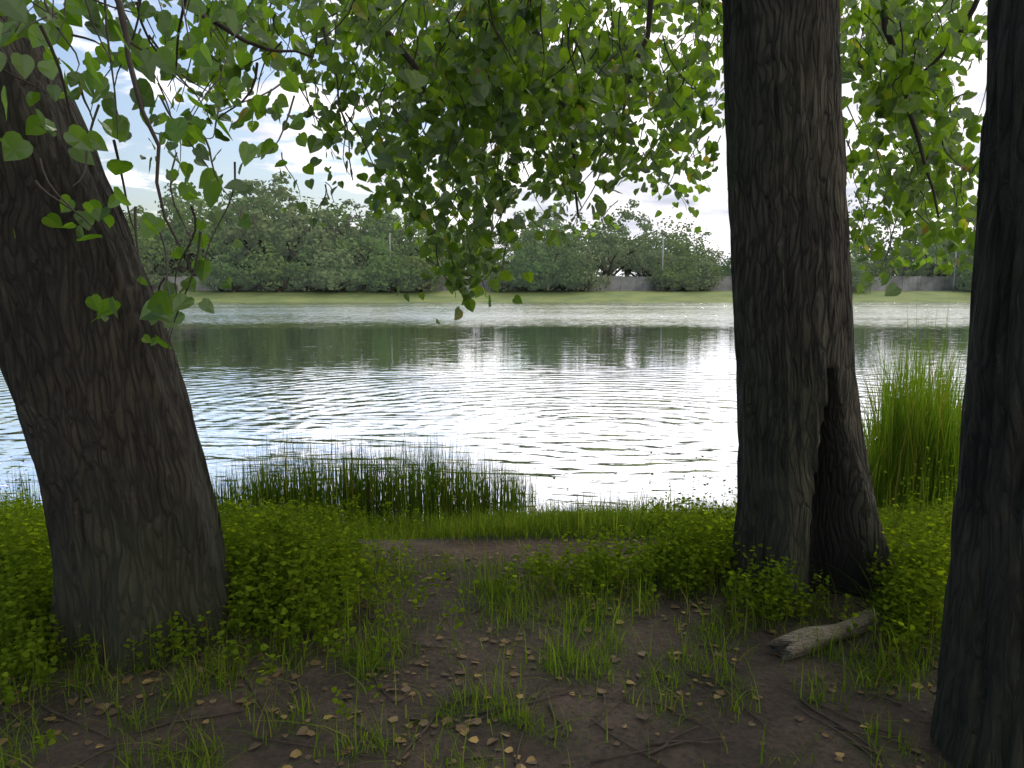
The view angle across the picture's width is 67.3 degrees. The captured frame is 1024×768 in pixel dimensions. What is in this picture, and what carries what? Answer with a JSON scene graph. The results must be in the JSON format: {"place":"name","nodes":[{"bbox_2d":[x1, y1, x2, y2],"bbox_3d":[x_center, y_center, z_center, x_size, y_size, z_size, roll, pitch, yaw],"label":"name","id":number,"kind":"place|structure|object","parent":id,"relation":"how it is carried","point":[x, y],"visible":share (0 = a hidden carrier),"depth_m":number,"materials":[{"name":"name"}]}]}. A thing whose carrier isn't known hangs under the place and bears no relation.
{"place":"outdoors","nodes":[
{"label":"outdoors","id":0,"kind":"place"},
{"bbox_2d":[0,302,969,525],"bbox_3d":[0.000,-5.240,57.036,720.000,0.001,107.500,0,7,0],"label":"pond water","id":1,"kind":"structure","parent":0,"point":[586,394],"depth_m":14.13,"materials":[{"name":"liquid"}]},
{"bbox_2d":[0,422,713,520],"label":"pond reeds","id":2,"kind":"object","parent":1,"relation":"in","point":[370,486],"visible":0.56,"depth_m":5.94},
{"bbox_2d":[855,300,968,517],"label":"tall pond reeds","id":3,"kind":"object","parent":1,"relation":"in","point":[906,431],"visible":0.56,"depth_m":5.80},
{"bbox_2d":[0,291,970,767],"bbox_3d":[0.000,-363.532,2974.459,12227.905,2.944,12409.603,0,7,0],"label":"ground","id":4,"kind":"structure","parent":0,"point":[782,723],"depth_m":2.89,"materials":[{"name":"soil"}]},
{"bbox_2d":[0,9,235,674],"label":"tree trunk","id":5,"kind":"object","parent":4,"relation":"on","point":[104,412],"visible":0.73,"depth_m":2.97,"materials":[{"name":"brown plant"}]},
{"bbox_2d":[126,205,161,259],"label":"tree","id":6,"kind":"object","parent":4,"relation":"on","point":[139,208],"visible":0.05,"depth_m":132.14,"materials":[{"name":"green plant"}]},
{"bbox_2d":[140,257,165,286],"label":"shrub","id":7,"kind":"object","parent":4,"relation":"on","point":[154,278],"visible":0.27,"depth_m":119.98,"materials":[{"name":"green plant"}]},
{"bbox_2d":[125,208,187,276],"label":"tree","id":8,"kind":"object","parent":4,"relation":"on","point":[161,257],"visible":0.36,"depth_m":121.32,"materials":[{"name":"green plant"}]},
{"bbox_2d":[130,227,192,276],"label":"tree","id":9,"kind":"object","parent":4,"relation":"on","point":[167,235],"visible":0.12,"depth_m":127.24,"materials":[{"name":"green plant"}]},
{"bbox_2d":[122,184,202,230],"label":"tree","id":10,"kind":"object","parent":4,"relation":"on","point":[131,210],"visible":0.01,"depth_m":144.08,"materials":[{"name":"green plant"}]},
{"bbox_2d":[132,233,194,275],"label":"tree","id":11,"kind":"object","parent":4,"relation":"on","point":[171,242],"visible":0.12,"depth_m":126.50,"materials":[{"name":"green plant"}]},
{"bbox_2d":[127,183,212,276],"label":"tree","id":12,"kind":"object","parent":4,"relation":"on","point":[170,205],"visible":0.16,"depth_m":132.49,"materials":[{"name":"green plant"}]},
{"bbox_2d":[161,215,203,272],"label":"tree","id":13,"kind":"object","parent":4,"relation":"on","point":[179,228],"visible":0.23,"depth_m":127.59,"materials":[{"name":"green plant"}]},
{"bbox_2d":[159,207,213,276],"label":"tree","id":14,"kind":"object","parent":4,"relation":"on","point":[173,221],"visible":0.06,"depth_m":130.01,"materials":[{"name":"green plant"}]},
{"bbox_2d":[163,218,218,263],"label":"tree","id":15,"kind":"object","parent":4,"relation":"on","point":[214,227],"visible":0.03,"depth_m":131.10,"materials":[{"name":"green plant"}]},
{"bbox_2d":[133,192,250,275],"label":"tree","id":16,"kind":"object","parent":4,"relation":"on","point":[189,270],"visible":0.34,"depth_m":123.90,"materials":[{"name":"green plant"}]},
{"bbox_2d":[184,194,233,228],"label":"tree","id":17,"kind":"object","parent":4,"relation":"on","point":[228,198],"visible":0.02,"depth_m":141.88,"materials":[{"name":"green plant"}]},
{"bbox_2d":[166,209,257,268],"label":"tree","id":18,"kind":"object","parent":4,"relation":"on","point":[221,228],"visible":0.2,"depth_m":129.20,"materials":[{"name":"green plant"}]},
{"bbox_2d":[195,253,245,291],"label":"shrub","id":19,"kind":"object","parent":4,"relation":"on","point":[210,282],"visible":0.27,"depth_m":118.03,"materials":[{"name":"green plant"}]},
{"bbox_2d":[177,210,278,270],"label":"tree","id":20,"kind":"object","parent":4,"relation":"on","point":[226,217],"visible":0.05,"depth_m":132.20,"materials":[{"name":"green plant"}]},
{"bbox_2d":[181,182,277,229],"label":"tree","id":21,"kind":"object","parent":4,"relation":"on","point":[215,208],"visible":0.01,"depth_m":141.49,"materials":[{"name":"green plant"}]},
{"bbox_2d":[197,185,273,233],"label":"tree","id":22,"kind":"object","parent":4,"relation":"on","point":[239,213],"visible":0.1,"depth_m":133.63,"materials":[{"name":"green plant"}]},
{"bbox_2d":[206,245,266,291],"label":"shrub","id":23,"kind":"object","parent":4,"relation":"on","point":[220,271],"visible":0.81,"depth_m":116.48,"materials":[{"name":"green plant"}]},
{"bbox_2d":[210,210,279,269],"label":"tree","id":24,"kind":"object","parent":4,"relation":"on","point":[246,252],"visible":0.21,"depth_m":125.57,"materials":[{"name":"green plant"}]},
{"bbox_2d":[205,188,296,225],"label":"tree","id":25,"kind":"object","parent":4,"relation":"on","point":[235,215],"visible":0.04,"depth_m":141.96,"materials":[{"name":"green plant"}]},
{"bbox_2d":[210,197,303,275],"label":"tree","id":26,"kind":"object","parent":4,"relation":"on","point":[261,232],"visible":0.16,"depth_m":126.29,"materials":[{"name":"green plant"}]},
{"bbox_2d":[211,189,305,262],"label":"tree","id":27,"kind":"object","parent":4,"relation":"on","point":[278,209],"visible":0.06,"depth_m":135.34,"materials":[{"name":"green plant"}]},
{"bbox_2d":[235,179,295,224],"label":"tree","id":28,"kind":"object","parent":4,"relation":"on","point":[252,182],"visible":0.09,"depth_m":137.04,"materials":[{"name":"green plant"}]},
{"bbox_2d":[206,171,334,267],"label":"tree","id":29,"kind":"object","parent":4,"relation":"on","point":[255,228],"visible":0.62,"depth_m":124.38,"materials":[{"name":"green plant"}]},
{"bbox_2d":[234,241,312,291],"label":"shrub","id":30,"kind":"object","parent":4,"relation":"on","point":[270,270],"visible":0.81,"depth_m":116.61,"materials":[{"name":"green plant"}]},
{"bbox_2d":[236,207,330,261],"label":"tree","id":31,"kind":"object","parent":4,"relation":"on","point":[293,220],"visible":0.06,"depth_m":136.87,"materials":[{"name":"green plant"}]},
{"bbox_2d":[261,227,335,271],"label":"tree","id":32,"kind":"object","parent":4,"relation":"on","point":[313,240],"visible":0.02,"depth_m":132.38,"materials":[{"name":"green plant"}]},
{"bbox_2d":[270,207,348,266],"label":"tree","id":33,"kind":"object","parent":4,"relation":"on","point":[317,232],"visible":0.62,"depth_m":122.05,"materials":[{"name":"green plant"}]},
{"bbox_2d":[282,244,338,291],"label":"shrub","id":34,"kind":"object","parent":4,"relation":"on","point":[295,267],"visible":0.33,"depth_m":117.04,"materials":[{"name":"green plant"}]},
{"bbox_2d":[288,196,358,241],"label":"tree","id":35,"kind":"object","parent":4,"relation":"on","point":[316,205],"visible":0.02,"depth_m":144.22,"materials":[{"name":"green plant"}]},
{"bbox_2d":[287,238,371,291],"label":"shrub","id":36,"kind":"object","parent":4,"relation":"on","point":[327,281],"visible":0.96,"depth_m":116.35,"materials":[{"name":"green plant"}]},
{"bbox_2d":[307,208,358,238],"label":"tree","id":37,"kind":"object","parent":4,"relation":"on","point":[338,228],"visible":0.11,"depth_m":139.12,"materials":[{"name":"green plant"}]},
{"bbox_2d":[319,199,366,249],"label":"tree","id":38,"kind":"object","parent":4,"relation":"on","point":[336,213],"visible":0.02,"depth_m":141.90,"materials":[{"name":"green plant"}]},
{"bbox_2d":[325,254,362,291],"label":"shrub","id":39,"kind":"object","parent":4,"relation":"on","point":[347,287],"visible":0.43,"depth_m":118.41,"materials":[{"name":"green plant"}]},
{"bbox_2d":[325,230,395,268],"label":"tree","id":40,"kind":"object","parent":4,"relation":"on","point":[364,234],"visible":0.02,"depth_m":130.63,"materials":[{"name":"green plant"}]},
{"bbox_2d":[313,194,411,265],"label":"tree","id":41,"kind":"object","parent":4,"relation":"on","point":[388,216],"visible":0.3,"depth_m":128.79,"materials":[{"name":"green plant"}]},
{"bbox_2d":[339,207,387,249],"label":"tree","id":42,"kind":"object","parent":4,"relation":"on","point":[362,224],"visible":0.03,"depth_m":134.31,"materials":[{"name":"green plant"}]},
{"bbox_2d":[324,199,404,267],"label":"tree","id":43,"kind":"object","parent":4,"relation":"on","point":[352,230],"visible":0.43,"depth_m":128.62,"materials":[{"name":"green plant"}]},
{"bbox_2d":[327,213,407,270],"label":"tree","id":44,"kind":"object","parent":4,"relation":"on","point":[395,255],"visible":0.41,"depth_m":123.71,"materials":[{"name":"green plant"}]},
{"bbox_2d":[316,217,418,266],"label":"tree","id":45,"kind":"object","parent":4,"relation":"on","point":[393,235],"visible":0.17,"depth_m":129.39,"materials":[{"name":"green plant"}]},
{"bbox_2d":[325,204,415,260],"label":"tree","id":46,"kind":"object","parent":4,"relation":"on","point":[357,220],"visible":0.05,"depth_m":140.71,"materials":[{"name":"green plant"}]},
{"bbox_2d":[353,258,394,291],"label":"shrub","id":47,"kind":"object","parent":4,"relation":"on","point":[363,281],"visible":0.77,"depth_m":117.01,"materials":[{"name":"green plant"}]},
{"bbox_2d":[386,229,390,286],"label":"lamp post","id":48,"kind":"object","parent":4,"relation":"on","point":[389,246],"visible":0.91,"depth_m":119.23,"materials":[{"name":"silver metal"}]},
{"bbox_2d":[356,244,423,291],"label":"shrub","id":49,"kind":"object","parent":4,"relation":"on","point":[401,275],"visible":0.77,"depth_m":116.27,"materials":[{"name":"green plant"}]},
{"bbox_2d":[364,237,422,256],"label":"tree","id":50,"kind":"object","parent":4,"relation":"on","point":[408,247],"visible":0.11,"depth_m":135.79,"materials":[{"name":"green plant"}]},
{"bbox_2d":[370,211,434,253],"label":"tree","id":51,"kind":"object","parent":4,"relation":"on","point":[415,234],"visible":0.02,"depth_m":137.58,"materials":[{"name":"green plant"}]},
{"bbox_2d":[392,206,416,244],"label":"tree","id":52,"kind":"object","parent":4,"relation":"on","point":[400,222],"visible":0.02,"depth_m":143.13,"materials":[{"name":"green plant"}]},
{"bbox_2d":[383,235,447,291],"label":"shrub","id":53,"kind":"object","parent":4,"relation":"on","point":[419,264],"visible":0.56,"depth_m":116.47,"materials":[{"name":"green plant"}]},
{"bbox_2d":[396,228,445,262],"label":"tree","id":54,"kind":"object","parent":4,"relation":"on","point":[424,234],"visible":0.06,"depth_m":131.25,"materials":[{"name":"green plant"}]},
{"bbox_2d":[401,224,488,276],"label":"tree","id":55,"kind":"object","parent":4,"relation":"on","point":[443,254],"visible":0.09,"depth_m":126.66,"materials":[{"name":"green plant"}]},
{"bbox_2d":[416,224,494,273],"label":"tree","id":56,"kind":"object","parent":4,"relation":"on","point":[453,236],"visible":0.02,"depth_m":129.82,"materials":[{"name":"green plant"}]},
{"bbox_2d":[423,233,494,269],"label":"tree","id":57,"kind":"object","parent":4,"relation":"on","point":[484,249],"visible":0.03,"depth_m":127.92,"materials":[{"name":"green plant"}]},
{"bbox_2d":[7,595,932,767],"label":"fallen sticks","id":58,"kind":"object","parent":4,"relation":"on","point":[674,742],"visible":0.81,"depth_m":2.66,"materials":[{"name":"brown wood"}]},
{"bbox_2d":[0,552,940,767],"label":"leaf litter","id":59,"kind":"object","parent":4,"relation":"on","point":[295,753],"visible":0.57,"depth_m":2.88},
{"bbox_2d":[0,447,958,761],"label":"herb","id":60,"kind":"object","parent":4,"relation":"on","point":[248,541],"depth_m":3.56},
{"bbox_2d":[0,480,969,767],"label":"bank grass","id":61,"kind":"structure","parent":4,"relation":"on","point":[580,520],"depth_m":3.16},
{"bbox_2d":[482,237,508,265],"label":"tree","id":62,"kind":"object","parent":4,"relation":"on","point":[497,239],"visible":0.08,"depth_m":142.31,"materials":[{"name":"green plant"}]},
{"bbox_2d":[483,257,523,291],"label":"shrub","id":63,"kind":"object","parent":4,"relation":"on","point":[503,285],"visible":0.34,"depth_m":117.49,"materials":[{"name":"green plant"}]},
{"bbox_2d":[486,253,521,278],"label":"tree","id":64,"kind":"object","parent":4,"relation":"on","point":[501,263],"visible":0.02,"depth_m":124.63,"materials":[{"name":"green plant"}]},
{"bbox_2d":[496,241,534,270],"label":"tree","id":65,"kind":"object","parent":4,"relation":"on","point":[511,248],"visible":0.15,"depth_m":132.18,"materials":[{"name":"green plant"}]},
{"bbox_2d":[489,243,552,291],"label":"shrub","id":66,"kind":"object","parent":4,"relation":"on","point":[521,269],"visible":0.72,"depth_m":116.29,"materials":[{"name":"green plant"}]},
{"bbox_2d":[495,209,587,250],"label":"tree","id":67,"kind":"object","parent":4,"relation":"on","point":[537,214],"visible":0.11,"depth_m":144.68,"materials":[{"name":"green plant"}]},
{"bbox_2d":[524,255,558,290],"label":"shrub","id":68,"kind":"object","parent":4,"relation":"on","point":[547,285],"visible":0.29,"depth_m":119.05,"materials":[{"name":"green plant"}]},
{"bbox_2d":[503,222,586,267],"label":"tree","id":69,"kind":"object","parent":4,"relation":"on","point":[525,237],"visible":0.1,"depth_m":135.95,"materials":[{"name":"green plant"}]},
{"bbox_2d":[517,209,574,274],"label":"tree","id":70,"kind":"object","parent":4,"relation":"on","point":[544,246],"visible":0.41,"depth_m":124.63,"materials":[{"name":"green plant"}]},
{"bbox_2d":[151,275,965,290],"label":"concrete fence","id":71,"kind":"object","parent":4,"relation":"on","point":[907,283],"visible":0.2,"depth_m":122.94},
{"bbox_2d":[534,244,596,291],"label":"shrub","id":72,"kind":"object","parent":4,"relation":"on","point":[564,277],"visible":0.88,"depth_m":116.70,"materials":[{"name":"green plant"}]},
{"bbox_2d":[545,202,585,250],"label":"tree","id":73,"kind":"object","parent":4,"relation":"on","point":[559,204],"visible":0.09,"depth_m":138.10,"materials":[{"name":"green plant"}]},
{"bbox_2d":[524,211,633,275],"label":"tree","id":74,"kind":"object","parent":4,"relation":"on","point":[595,238],"visible":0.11,"depth_m":138.72,"materials":[{"name":"green plant"}]},
{"bbox_2d":[554,240,611,290],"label":"shrub","id":75,"kind":"object","parent":4,"relation":"on","point":[589,280],"visible":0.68,"depth_m":118.32,"materials":[{"name":"green plant"}]},
{"bbox_2d":[572,227,646,275],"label":"tree","id":76,"kind":"object","parent":4,"relation":"on","point":[616,260],"visible":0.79,"depth_m":124.59,"materials":[{"name":"green plant"}]},
{"bbox_2d":[567,205,653,276],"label":"tree","id":77,"kind":"object","parent":4,"relation":"on","point":[615,241],"visible":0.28,"depth_m":135.43,"materials":[{"name":"green plant"}]},
{"bbox_2d":[599,199,668,276],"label":"tree","id":78,"kind":"object","parent":4,"relation":"on","point":[630,218],"visible":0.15,"depth_m":143.40,"materials":[{"name":"green plant"}]},
{"bbox_2d":[620,223,649,276],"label":"tree","id":79,"kind":"object","parent":4,"relation":"on","point":[640,226],"visible":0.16,"depth_m":139.76,"materials":[{"name":"green plant"}]},
{"bbox_2d":[631,229,674,274],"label":"tree","id":80,"kind":"object","parent":4,"relation":"on","point":[666,247],"visible":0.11,"depth_m":136.18,"materials":[{"name":"green plant"}]},
{"bbox_2d":[625,224,687,276],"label":"tree","id":81,"kind":"object","parent":4,"relation":"on","point":[640,263],"visible":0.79,"depth_m":125.35,"materials":[{"name":"green plant"}]},
{"bbox_2d":[624,216,703,276],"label":"tree","id":82,"kind":"object","parent":4,"relation":"on","point":[681,246],"visible":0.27,"depth_m":139.79,"materials":[{"name":"green plant"}]},
{"bbox_2d":[661,232,666,290],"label":"lamp post","id":83,"kind":"object","parent":4,"relation":"on","point":[662,258],"visible":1,"depth_m":119.36,"materials":[{"name":"silver metal"}]},
{"bbox_2d":[642,256,686,290],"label":"shrub","id":84,"kind":"object","parent":4,"relation":"on","point":[656,278],"visible":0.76,"depth_m":119.99,"materials":[{"name":"green plant"}]},
{"bbox_2d":[652,228,724,262],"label":"tree","id":85,"kind":"object","parent":4,"relation":"on","point":[698,238],"visible":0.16,"depth_m":143.48,"materials":[{"name":"green plant"}]},
{"bbox_2d":[660,251,724,290],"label":"shrub","id":86,"kind":"object","parent":4,"relation":"on","point":[689,273],"visible":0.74,"depth_m":118.81,"materials":[{"name":"green plant"}]},
{"bbox_2d":[672,245,724,271],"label":"tree","id":87,"kind":"object","parent":4,"relation":"on","point":[700,251],"visible":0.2,"depth_m":132.17,"materials":[{"name":"green plant"}]},
{"bbox_2d":[678,254,722,290],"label":"shrub","id":88,"kind":"object","parent":4,"relation":"on","point":[709,283],"visible":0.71,"depth_m":118.59,"materials":[{"name":"green plant"}]},
{"bbox_2d":[680,247,727,280],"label":"tree","id":89,"kind":"object","parent":4,"relation":"on","point":[695,259],"visible":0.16,"depth_m":124.08,"materials":[{"name":"green plant"}]},
{"bbox_2d":[711,253,730,271],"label":"tree","id":90,"kind":"object","parent":4,"relation":"on","point":[725,261],"visible":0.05,"depth_m":141.04,"materials":[{"name":"green plant"}]},
{"bbox_2d":[716,260,730,275],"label":"tree","id":91,"kind":"object","parent":4,"relation":"on","point":[727,268],"visible":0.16,"depth_m":127.28,"materials":[{"name":"green plant"}]},
{"bbox_2d":[722,0,911,607],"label":"tree trunk","id":92,"kind":"object","parent":4,"relation":"on","point":[804,483],"visible":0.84,"depth_m":3.61,"materials":[{"name":"brown plant"}]},
{"bbox_2d":[766,607,883,660],"bbox_3d":[1.400,1.066,3.321,0.791,0.114,0.120,-4,8,-31],"label":"fallen log","id":93,"kind":"object","parent":4,"relation":"on","point":[779,644],"visible":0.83,"depth_m":3.19,"materials":[{"name":"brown wood"}]},
{"bbox_2d":[850,253,874,275],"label":"tree","id":94,"kind":"object","parent":4,"relation":"on","point":[870,263],"visible":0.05,"depth_m":131.20,"materials":[{"name":"green plant"}]},
{"bbox_2d":[850,256,875,290],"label":"shrub","id":95,"kind":"object","parent":4,"relation":"on","point":[856,270],"visible":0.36,"depth_m":117.36,"materials":[{"name":"green plant"}]},
{"bbox_2d":[850,247,891,275],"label":"tree","id":96,"kind":"object","parent":4,"relation":"on","point":[872,272],"visible":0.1,"depth_m":122.77,"materials":[{"name":"green plant"}]},
{"bbox_2d":[848,191,930,274],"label":"tree","id":97,"kind":"object","parent":4,"relation":"on","point":[881,222],"visible":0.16,"depth_m":143.08,"materials":[{"name":"green plant"}]},
{"bbox_2d":[852,240,942,281],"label":"tree","id":98,"kind":"object","parent":4,"relation":"on","point":[902,271],"visible":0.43,"depth_m":124.79,"materials":[{"name":"green plant"}]},
{"bbox_2d":[851,208,963,275],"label":"tree","id":99,"kind":"object","parent":4,"relation":"on","point":[880,236],"visible":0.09,"depth_m":143.38,"materials":[{"name":"green plant"}]},
{"bbox_2d":[910,240,944,276],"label":"tree","id":100,"kind":"object","parent":4,"relation":"on","point":[924,256],"visible":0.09,"depth_m":133.63,"materials":[{"name":"green plant"}]},
{"bbox_2d":[919,242,966,275],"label":"tree","id":101,"kind":"object","parent":4,"relation":"on","point":[933,249],"visible":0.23,"depth_m":125.64,"materials":[{"name":"green plant"}]},
{"bbox_2d":[952,251,956,290],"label":"lamp post","id":102,"kind":"object","parent":4,"relation":"on","point":[954,273],"visible":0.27,"depth_m":119.72,"materials":[{"name":"silver metal"}]},
{"bbox_2d":[950,264,972,290],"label":"shrub","id":103,"kind":"object","parent":4,"relation":"on","point":[965,278],"visible":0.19,"depth_m":118.61,"materials":[{"name":"green plant"}]},
{"bbox_2d":[930,0,1023,767],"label":"tree trunk","id":104,"kind":"object","parent":4,"relation":"on","point":[978,721],"visible":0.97,"depth_m":2.28,"materials":[{"name":"brown plant"}]},
{"bbox_2d":[0,0,987,350],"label":"canopy","id":105,"kind":"object","parent":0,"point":[531,86],"depth_m":4.25,"materials":[{"name":"plant"}]},
{"bbox_2d":[0,0,306,348],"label":"tree leaves","id":106,"kind":"object","parent":105,"relation":"attached to","point":[146,61],"visible":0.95,"depth_m":2.25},
{"bbox_2d":[27,0,986,276],"label":"sky","id":107,"kind":"structure","parent":0,"point":[140,186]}
]}

